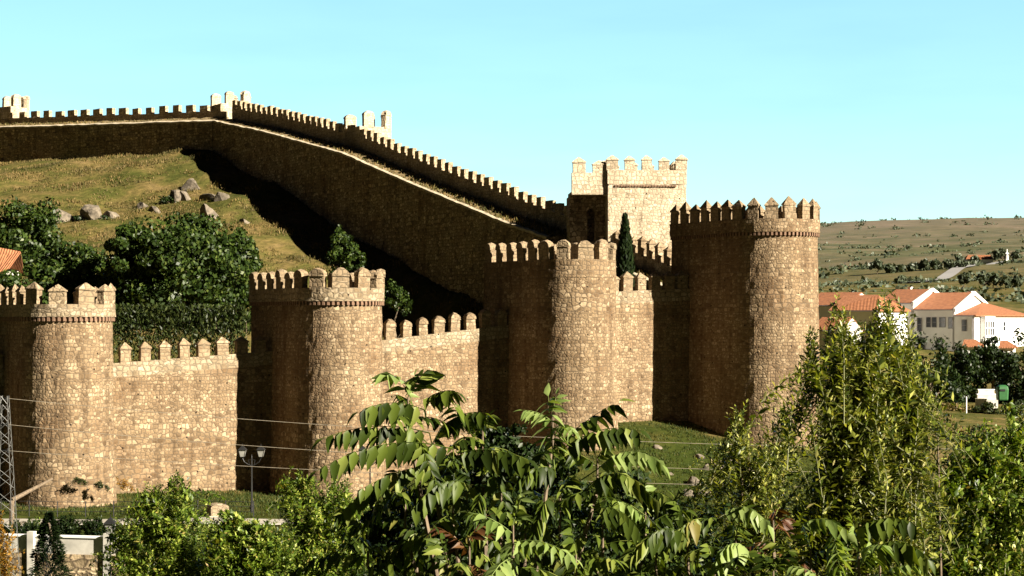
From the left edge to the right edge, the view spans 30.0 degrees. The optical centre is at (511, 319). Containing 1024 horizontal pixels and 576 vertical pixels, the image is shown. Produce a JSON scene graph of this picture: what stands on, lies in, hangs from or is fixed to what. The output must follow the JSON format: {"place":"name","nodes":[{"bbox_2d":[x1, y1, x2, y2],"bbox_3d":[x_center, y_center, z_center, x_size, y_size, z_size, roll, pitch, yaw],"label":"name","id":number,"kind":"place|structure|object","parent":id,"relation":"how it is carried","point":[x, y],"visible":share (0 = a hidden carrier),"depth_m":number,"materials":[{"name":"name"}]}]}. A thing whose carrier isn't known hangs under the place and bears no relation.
{"place":"outdoors","nodes":[
{"label":"outdoors","id":0,"kind":"place"},
{"bbox_2d":[1,517,290,523],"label":"path","id":1,"kind":"structure","parent":0,"point":[216,518],"depth_m":120.01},
{"bbox_2d":[0,149,1023,575],"bbox_3d":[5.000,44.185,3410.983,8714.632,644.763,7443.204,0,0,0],"label":"ground","id":2,"kind":"structure","parent":0,"point":[204,173],"depth_m":248.55,"materials":[{"name":"plant"}]},
{"bbox_2d":[0,352,3,493],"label":"curtain wall","id":3,"kind":"structure","parent":2,"relation":"on","point":[1,390],"depth_m":132.21,"materials":[{"name":"stone"}]},
{"bbox_2d":[0,396,19,575],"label":"lattice mast","id":4,"kind":"object","parent":2,"relation":"on","point":[7,424],"visible":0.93,"depth_m":100.08,"materials":[{"name":"metal"}]},
{"bbox_2d":[16,451,781,486],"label":"cable","id":5,"kind":"object","parent":4,"relation":"attached to","point":[272,467],"visible":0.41,"depth_m":102.04,"materials":[{"name":"metal"}]},
{"bbox_2d":[9,398,926,448],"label":"cable","id":6,"kind":"object","parent":4,"relation":"attached to","point":[321,424],"visible":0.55,"depth_m":102.53,"materials":[{"name":"metal"}]},
{"bbox_2d":[15,425,933,473],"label":"cable","id":7,"kind":"object","parent":4,"relation":"attached to","point":[259,446],"visible":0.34,"depth_m":102.03,"materials":[{"name":"metal"}]},
{"bbox_2d":[0,248,22,274],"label":"tiled house","id":8,"kind":"structure","parent":2,"relation":"on","point":[10,259],"depth_m":199.04,"materials":[{"name":"orange tile"}]},
{"bbox_2d":[0,509,24,575],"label":"autumn shrub","id":9,"kind":"object","parent":2,"relation":"on","point":[7,568],"visible":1,"depth_m":54.98,"materials":[{"name":"orange plant"}]},
{"bbox_2d":[4,517,40,533],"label":"shrub","id":10,"kind":"object","parent":2,"relation":"on","point":[29,526],"visible":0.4,"depth_m":109.68,"materials":[{"name":"green plant"}]},
{"bbox_2d":[9,478,52,527],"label":"leaning pole","id":11,"kind":"object","parent":2,"relation":"on","point":[18,496],"visible":0.82,"depth_m":118.48,"materials":[{"name":"brown wood"}]},
{"bbox_2d":[0,194,65,266],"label":"broadleaf tree","id":12,"kind":"object","parent":2,"relation":"on","point":[25,232],"visible":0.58,"depth_m":213.86,"materials":[{"name":"green plant"}]},
{"bbox_2d":[25,511,73,575],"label":"conifer","id":13,"kind":"object","parent":2,"relation":"on","point":[46,530],"visible":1,"depth_m":61.86,"materials":[{"name":"green plant"}]},
{"bbox_2d":[0,282,116,507],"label":"stone tower","id":14,"kind":"structure","parent":2,"relation":"on","point":[56,349],"depth_m":127.46,"materials":[{"name":"stone"}]},
{"bbox_2d":[68,477,88,486],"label":"weed","id":15,"kind":"object","parent":14,"relation":"on","point":[78,480],"visible":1,"depth_m":126.21,"materials":[{"name":"green plant"}]},
{"bbox_2d":[94,480,109,491],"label":"weed","id":16,"kind":"object","parent":14,"relation":"on","point":[98,484],"visible":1,"depth_m":126.57,"materials":[{"name":"green plant"}]},
{"bbox_2d":[0,240,121,303],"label":"broadleaf tree","id":17,"kind":"object","parent":2,"relation":"on","point":[69,268],"visible":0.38,"depth_m":192.71,"materials":[{"name":"green plant"}]},
{"bbox_2d":[1,531,122,575],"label":"garden wall","id":18,"kind":"structure","parent":2,"relation":"on","point":[80,549],"depth_m":104.43,"materials":[{"name":"white painted plaster"},{"name":"rubble stone"}]},
{"bbox_2d":[51,207,73,222],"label":"boulder","id":19,"kind":"object","parent":2,"relation":"on","point":[66,217],"visible":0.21,"depth_m":241.87,"materials":[{"name":"stone"}]},
{"bbox_2d":[55,513,83,534],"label":"shrub","id":20,"kind":"object","parent":2,"relation":"on","point":[69,525],"visible":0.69,"depth_m":109.72,"materials":[{"name":"green plant"}]},
{"bbox_2d":[80,204,101,219],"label":"boulder","id":21,"kind":"object","parent":2,"relation":"on","point":[89,212],"visible":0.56,"depth_m":240.83,"materials":[{"name":"stone"}]},
{"bbox_2d":[80,515,105,535],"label":"shrub","id":22,"kind":"object","parent":2,"relation":"on","point":[90,528],"visible":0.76,"depth_m":109.74,"materials":[{"name":"green plant"}]},
{"bbox_2d":[103,514,116,575],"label":"street lamp","id":23,"kind":"object","parent":2,"relation":"on","point":[108,522],"visible":0.6,"depth_m":97.79,"materials":[{"name":"black metal"}]},
{"bbox_2d":[103,211,118,218],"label":"boulder","id":24,"kind":"object","parent":2,"relation":"on","point":[111,214],"visible":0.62,"depth_m":242.45,"materials":[{"name":"stone"}]},
{"bbox_2d":[0,104,228,162],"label":"rampart wall","id":25,"kind":"structure","parent":2,"relation":"on","point":[85,134],"depth_m":283.08,"materials":[{"name":"stone"}]},
{"bbox_2d":[0,94,29,123],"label":"wall turret","id":26,"kind":"object","parent":25,"relation":"on","point":[16,103],"depth_m":298.84,"materials":[{"name":"stone"}]},
{"bbox_2d":[0,500,253,516],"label":"railing","id":27,"kind":"object","parent":2,"relation":"on","point":[85,511],"visible":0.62,"depth_m":121.56,"materials":[{"name":"black metal"}]},
{"bbox_2d":[89,469,225,575],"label":"dense bush","id":28,"kind":"object","parent":2,"relation":"on","point":[161,528],"visible":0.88,"depth_m":45.74,"materials":[{"name":"green plant"}]},
{"bbox_2d":[157,195,181,204],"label":"bush","id":29,"kind":"object","parent":2,"relation":"on","point":[165,199],"visible":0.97,"depth_m":249.08,"materials":[{"name":"green plant"}]},
{"bbox_2d":[169,190,180,202],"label":"boulder","id":30,"kind":"object","parent":2,"relation":"on","point":[176,195],"visible":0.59,"depth_m":249.28,"materials":[{"name":"stone"}]},
{"bbox_2d":[96,211,263,328],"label":"broadleaf tree","id":31,"kind":"object","parent":2,"relation":"on","point":[193,260],"visible":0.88,"depth_m":187.13,"materials":[{"name":"green plant"}]},
{"bbox_2d":[113,302,250,362],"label":"clipped hedge","id":32,"kind":"object","parent":2,"relation":"on","point":[177,314],"visible":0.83,"depth_m":162.69,"materials":[{"name":"green plant"}]},
{"bbox_2d":[180,191,190,200],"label":"boulder","id":33,"kind":"object","parent":2,"relation":"on","point":[185,196],"visible":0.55,"depth_m":249.41,"materials":[{"name":"stone"}]},
{"bbox_2d":[181,178,199,190],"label":"boulder","id":34,"kind":"object","parent":2,"relation":"on","point":[191,183],"visible":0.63,"depth_m":252.93,"materials":[{"name":"stone"}]},
{"bbox_2d":[113,335,271,493],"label":"curtain wall","id":35,"kind":"structure","parent":2,"relation":"on","point":[221,382],"depth_m":139.19,"materials":[{"name":"stone"}]},
{"bbox_2d":[115,477,134,491],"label":"weed","id":36,"kind":"object","parent":35,"relation":"attached to","point":[123,486],"visible":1,"depth_m":131.47,"materials":[{"name":"brown plant"}]},
{"bbox_2d":[198,193,214,200],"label":"boulder","id":37,"kind":"object","parent":2,"relation":"on","point":[208,196],"visible":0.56,"depth_m":246.51,"materials":[{"name":"stone"}]},
{"bbox_2d":[200,204,218,220],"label":"boulder","id":38,"kind":"object","parent":2,"relation":"on","point":[206,209],"visible":0.32,"depth_m":237.34,"materials":[{"name":"stone"}]},
{"bbox_2d":[204,503,228,516],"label":"boulder","id":39,"kind":"object","parent":2,"relation":"on","point":[213,509],"visible":0.65,"depth_m":121.57,"materials":[{"name":"stone"}]},
{"bbox_2d":[214,192,229,201],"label":"boulder","id":40,"kind":"object","parent":2,"relation":"on","point":[220,196],"visible":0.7,"depth_m":244.44,"materials":[{"name":"stone"}]},
{"bbox_2d":[0,147,482,339],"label":"dry grass","id":41,"kind":"structure","parent":2,"relation":"on","point":[115,184],"depth_m":248.35,"materials":[{"name":"plant"}]},
{"bbox_2d":[197,509,302,575],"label":"dense bush","id":42,"kind":"object","parent":2,"relation":"on","point":[239,546],"visible":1,"depth_m":41.69,"materials":[{"name":"green plant"}]},
{"bbox_2d":[238,443,265,510],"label":"street lamp","id":43,"kind":"object","parent":2,"relation":"on","point":[242,449],"visible":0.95,"depth_m":123.92,"materials":[{"name":"black metal"}]},
{"bbox_2d":[249,267,385,498],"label":"stone tower","id":44,"kind":"structure","parent":2,"relation":"on","point":[323,344],"depth_m":137.49,"materials":[{"name":"stone"}]},
{"bbox_2d":[260,465,385,575],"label":"dense bush","id":45,"kind":"object","parent":2,"relation":"on","point":[314,524],"visible":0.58,"depth_m":43.73,"materials":[{"name":"green plant"}]},
{"bbox_2d":[326,224,366,273],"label":"young tree","id":46,"kind":"object","parent":2,"relation":"on","point":[343,252],"visible":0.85,"depth_m":185.41,"materials":[{"name":"green plant"}]},
{"bbox_2d":[213,100,566,304],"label":"rampart wall","id":47,"kind":"structure","parent":2,"relation":"on","point":[442,222],"depth_m":221.66,"materials":[{"name":"stone"}]},
{"bbox_2d":[210,91,250,118],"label":"wall turret","id":48,"kind":"object","parent":47,"relation":"attached to","point":[230,96],"depth_m":276.79,"materials":[{"name":"stone"}]},
{"bbox_2d":[343,110,391,149],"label":"wall turret","id":49,"kind":"object","parent":47,"relation":"attached to","point":[368,122],"depth_m":236.32,"materials":[{"name":"stone"}]},
{"bbox_2d":[382,279,412,337],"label":"shrub","id":50,"kind":"object","parent":2,"relation":"on","point":[402,299],"visible":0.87,"depth_m":171.59,"materials":[{"name":"green plant"}]},
{"bbox_2d":[382,309,508,472],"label":"curtain wall","id":51,"kind":"structure","parent":2,"relation":"on","point":[470,361],"depth_m":149.76,"materials":[{"name":"stone"}]},
{"bbox_2d":[0,418,943,533],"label":"meadow grass","id":52,"kind":"structure","parent":2,"relation":"on","point":[243,499],"depth_m":138.67,"materials":[{"name":"plant"}]},
{"bbox_2d":[289,368,705,575],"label":"broadleaf tree","id":53,"kind":"object","parent":2,"relation":"on","point":[446,490],"visible":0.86,"depth_m":12.19,"materials":[{"name":"green plant"}]},
{"bbox_2d":[422,477,628,575],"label":"broadleaf tree","id":54,"kind":"object","parent":2,"relation":"on","point":[513,550],"visible":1,"depth_m":10.49,"materials":[{"name":"green plant"}]},
{"bbox_2d":[483,239,619,450],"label":"stone tower","id":55,"kind":"structure","parent":2,"relation":"on","point":[556,302],"depth_m":147.62,"materials":[{"name":"stone"}]},
{"bbox_2d":[355,422,747,575],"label":"dense bush","id":56,"kind":"object","parent":2,"relation":"on","point":[501,438],"visible":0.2,"depth_m":18.87,"materials":[{"name":"green plant"}]},
{"bbox_2d":[616,212,635,290],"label":"cypress","id":57,"kind":"object","parent":2,"relation":"on","point":[624,256],"visible":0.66,"depth_m":175.57,"materials":[{"name":"green plant"}]},
{"bbox_2d":[567,155,687,247],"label":"gate tower","id":58,"kind":"structure","parent":2,"relation":"on","point":[603,196],"depth_m":184.24,"materials":[{"name":"stone"}]},
{"bbox_2d":[589,230,671,290],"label":"stepped wall","id":59,"kind":"structure","parent":2,"relation":"on","point":[651,255],"depth_m":178.96,"materials":[{"name":"stone"}]},
{"bbox_2d":[616,271,689,422],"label":"curtain wall","id":60,"kind":"structure","parent":2,"relation":"on","point":[652,325],"depth_m":159.01,"materials":[{"name":"stone"}]},
{"bbox_2d":[687,476,699,485],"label":"boulder","id":61,"kind":"object","parent":2,"relation":"on","point":[691,479],"visible":0.45,"depth_m":141.61,"materials":[{"name":"stone"}]},
{"bbox_2d":[660,398,819,575],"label":"willowy shrub","id":62,"kind":"object","parent":2,"relation":"on","point":[745,477],"visible":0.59,"depth_m":16.44,"materials":[{"name":"green plant"}]},
{"bbox_2d":[669,196,820,447],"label":"corner tower","id":63,"kind":"structure","parent":2,"relation":"on","point":[751,270],"depth_m":154.84,"materials":[{"name":"stone"}]},
{"bbox_2d":[602,491,934,575],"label":"broadleaf tree","id":64,"kind":"object","parent":2,"relation":"on","point":[670,544],"visible":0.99,"depth_m":11.65,"materials":[{"name":"green plant"}]},
{"bbox_2d":[818,292,864,319],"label":"white house","id":65,"kind":"structure","parent":2,"relation":"on","point":[825,304],"depth_m":303.64,"materials":[{"name":"brown tile"}]},
{"bbox_2d":[819,317,863,354],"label":"outbuilding","id":66,"kind":"structure","parent":2,"relation":"on","point":[822,320],"depth_m":274.29,"materials":[{"name":"white tile"}]},
{"bbox_2d":[749,285,989,575],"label":"willowy shrub","id":67,"kind":"object","parent":2,"relation":"on","point":[870,406],"visible":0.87,"depth_m":14.91,"materials":[{"name":"green plant"}]},
{"bbox_2d":[828,295,910,348],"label":"white house","id":68,"kind":"structure","parent":2,"relation":"on","point":[860,307],"depth_m":295.82,"materials":[{"name":"orange tile"}]},
{"bbox_2d":[868,258,883,273],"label":"tree","id":69,"kind":"object","parent":2,"relation":"on","point":[877,263],"visible":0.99,"depth_m":759.90,"materials":[{"name":"green plant"}]},
{"bbox_2d":[882,263,896,272],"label":"tree","id":70,"kind":"object","parent":2,"relation":"on","point":[888,268],"visible":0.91,"depth_m":759.35,"materials":[{"name":"green plant"}]},
{"bbox_2d":[893,275,907,283],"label":"tree","id":71,"kind":"object","parent":2,"relation":"on","point":[899,278],"visible":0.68,"depth_m":639.46,"materials":[{"name":"green plant"}]},
{"bbox_2d":[895,264,906,272],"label":"tree","id":72,"kind":"object","parent":2,"relation":"on","point":[900,268],"visible":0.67,"depth_m":758.91,"materials":[{"name":"green plant"}]},
{"bbox_2d":[885,287,938,346],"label":"white house","id":73,"kind":"structure","parent":2,"relation":"on","point":[911,299],"depth_m":307.42,"materials":[{"name":"brown tile"}]},
{"bbox_2d":[906,262,919,271],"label":"tree","id":74,"kind":"object","parent":2,"relation":"on","point":[911,266],"visible":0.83,"depth_m":759.02,"materials":[{"name":"green plant"}]},
{"bbox_2d":[818,215,1023,303],"bbox_3d":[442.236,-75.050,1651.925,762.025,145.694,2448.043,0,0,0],"label":"scrub","id":75,"kind":"object","parent":2,"relation":"on","point":[938,288],"visible":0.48,"depth_m":706.99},
{"bbox_2d":[918,258,930,270],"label":"tree","id":76,"kind":"object","parent":2,"relation":"on","point":[924,264],"visible":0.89,"depth_m":758.98,"materials":[{"name":"green plant"}]},
{"bbox_2d":[929,258,942,269],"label":"tree","id":77,"kind":"object","parent":2,"relation":"on","point":[935,264],"visible":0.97,"depth_m":759.08,"materials":[{"name":"green plant"}]},
{"bbox_2d":[911,331,969,405],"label":"street tree","id":78,"kind":"object","parent":2,"relation":"on","point":[943,362],"visible":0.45,"depth_m":220.72,"materials":[{"name":"green plant"}]},
{"bbox_2d":[923,412,967,434],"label":"bush","id":79,"kind":"object","parent":2,"relation":"on","point":[960,431],"visible":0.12,"depth_m":175.39,"materials":[{"name":"green plant"}]},
{"bbox_2d":[912,291,986,350],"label":"white house","id":80,"kind":"structure","parent":2,"relation":"on","point":[935,312],"depth_m":302.80,"materials":[{"name":"paint"}]},
{"bbox_2d":[917,318,921,330],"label":"window","id":81,"kind":"structure","parent":80,"relation":"in","point":[919,320],"depth_m":303.84,"materials":[{"name":"grey glass"}]},
{"bbox_2d":[939,317,945,326],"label":"window","id":82,"kind":"structure","parent":80,"relation":"in","point":[942,320],"depth_m":301.26,"materials":[{"name":"grey glass"}]},
{"bbox_2d":[922,385,976,575],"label":"sapling","id":83,"kind":"object","parent":2,"relation":"on","point":[940,549],"visible":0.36,"depth_m":15.99,"materials":[{"name":"green plant"}]},
{"bbox_2d":[942,258,956,268],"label":"tree","id":84,"kind":"object","parent":2,"relation":"on","point":[949,263],"visible":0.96,"depth_m":758.55,"materials":[{"name":"green plant"}]},
{"bbox_2d":[941,402,972,411],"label":"bush","id":85,"kind":"object","parent":2,"relation":"on","point":[950,406],"visible":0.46,"depth_m":207.89,"materials":[{"name":"green plant"}]},
{"bbox_2d":[932,340,989,402],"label":"street tree","id":86,"kind":"object","parent":2,"relation":"on","point":[968,368],"visible":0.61,"depth_m":224.72,"materials":[{"name":"green plant"}]},
{"bbox_2d":[955,254,969,266],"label":"tree","id":87,"kind":"object","parent":2,"relation":"on","point":[960,263],"visible":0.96,"depth_m":758.52,"materials":[{"name":"green plant"}]},
{"bbox_2d":[957,272,971,287],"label":"tree","id":88,"kind":"object","parent":2,"relation":"on","point":[964,278],"visible":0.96,"depth_m":519.64,"materials":[{"name":"green plant"}]},
{"bbox_2d":[918,400,1023,575],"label":"dense bush","id":89,"kind":"object","parent":2,"relation":"on","point":[987,493],"visible":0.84,"depth_m":17.27,"materials":[{"name":"green plant"}]},
{"bbox_2d":[962,339,983,352],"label":"porch","id":90,"kind":"object","parent":2,"relation":"on","point":[971,344],"visible":0.42,"depth_m":290.52,"materials":[{"name":"orange tile"}]},
{"bbox_2d":[960,423,993,439],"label":"bush","id":91,"kind":"object","parent":2,"relation":"on","point":[972,429],"visible":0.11,"depth_m":171.85,"materials":[{"name":"green plant"}]},
{"bbox_2d":[964,255,993,263],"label":"farm building","id":92,"kind":"structure","parent":2,"relation":"on","point":[986,259],"depth_m":902.72,"materials":[{"name":"brown tile"}]},
{"bbox_2d":[977,270,991,285],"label":"tree","id":93,"kind":"object","parent":2,"relation":"on","point":[983,279],"visible":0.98,"depth_m":519.44,"materials":[{"name":"green plant"}]},
{"bbox_2d":[967,401,1003,414],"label":"bush","id":94,"kind":"object","parent":2,"relation":"on","point":[987,406],"visible":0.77,"depth_m":205.50,"materials":[{"name":"green plant"}]},
{"bbox_2d":[975,389,997,409],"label":"garden wall","id":95,"kind":"structure","parent":2,"relation":"on","point":[983,395],"depth_m":214.28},
{"bbox_2d":[954,302,1023,348],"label":"white house","id":96,"kind":"structure","parent":2,"relation":"on","point":[978,322],"depth_m":300.68,"materials":[{"name":"paint"}]},
{"bbox_2d":[961,320,966,330],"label":"window","id":97,"kind":"structure","parent":96,"relation":"in","point":[963,322],"depth_m":298.37,"materials":[{"name":"grey glass"}]},
{"bbox_2d":[980,316,994,340],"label":"bay window","id":98,"kind":"structure","parent":96,"relation":"in","point":[987,323],"depth_m":298.84,"materials":[{"name":"white glass"}]},
{"bbox_2d":[988,271,999,287],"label":"tree","id":99,"kind":"object","parent":2,"relation":"on","point":[993,277],"visible":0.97,"depth_m":519.15,"materials":[{"name":"green plant"}]},
{"bbox_2d":[969,335,1020,388],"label":"street tree","id":100,"kind":"object","parent":2,"relation":"on","point":[993,358],"visible":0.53,"depth_m":238.45,"materials":[{"name":"green plant"}]},
{"bbox_2d":[996,385,1008,399],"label":"recycling container","id":101,"kind":"object","parent":2,"relation":"on","point":[1002,392],"visible":1,"depth_m":211.43,"materials":[{"name":"green paint"}]},
{"bbox_2d":[995,248,1009,259],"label":"tree","id":102,"kind":"object","parent":2,"relation":"on","point":[1000,251],"visible":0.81,"depth_m":899.10,"materials":[{"name":"green plant"}]},
{"bbox_2d":[998,275,1013,287],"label":"tree","id":103,"kind":"object","parent":2,"relation":"on","point":[1007,281],"visible":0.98,"depth_m":518.96,"materials":[{"name":"green plant"}]},
{"bbox_2d":[998,341,1017,352],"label":"porch","id":104,"kind":"object","parent":2,"relation":"on","point":[1008,346],"visible":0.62,"depth_m":290.00,"materials":[{"name":"orange tile"}]},
{"bbox_2d":[994,328,1023,404],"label":"street tree","id":105,"kind":"object","parent":2,"relation":"on","point":[1015,371],"visible":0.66,"depth_m":223.40,"materials":[{"name":"green plant"}]},
{"bbox_2d":[1001,399,1023,415],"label":"bush","id":106,"kind":"object","parent":2,"relation":"on","point":[1020,406],"visible":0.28,"depth_m":206.53,"materials":[{"name":"green plant"}]},
{"bbox_2d":[1009,249,1021,261],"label":"tree","id":107,"kind":"object","parent":2,"relation":"on","point":[1015,253],"visible":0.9,"depth_m":897.98,"materials":[{"name":"green plant"}]},
{"bbox_2d":[1012,275,1022,287],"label":"tree","id":108,"kind":"object","parent":2,"relation":"on","point":[1017,281],"visible":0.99,"depth_m":519.29,"materials":[{"name":"green plant"}]},
{"bbox_2d":[0,0,1023,222],"label":"sky","id":109,"kind":"structure","parent":0,"point":[868,110],"materials":[{"name":"blue"}]},
{"bbox_2d":[917,261,1002,281],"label":"road","id":110,"kind":"structure","parent":0,"point":[951,272],"depth_m":721.92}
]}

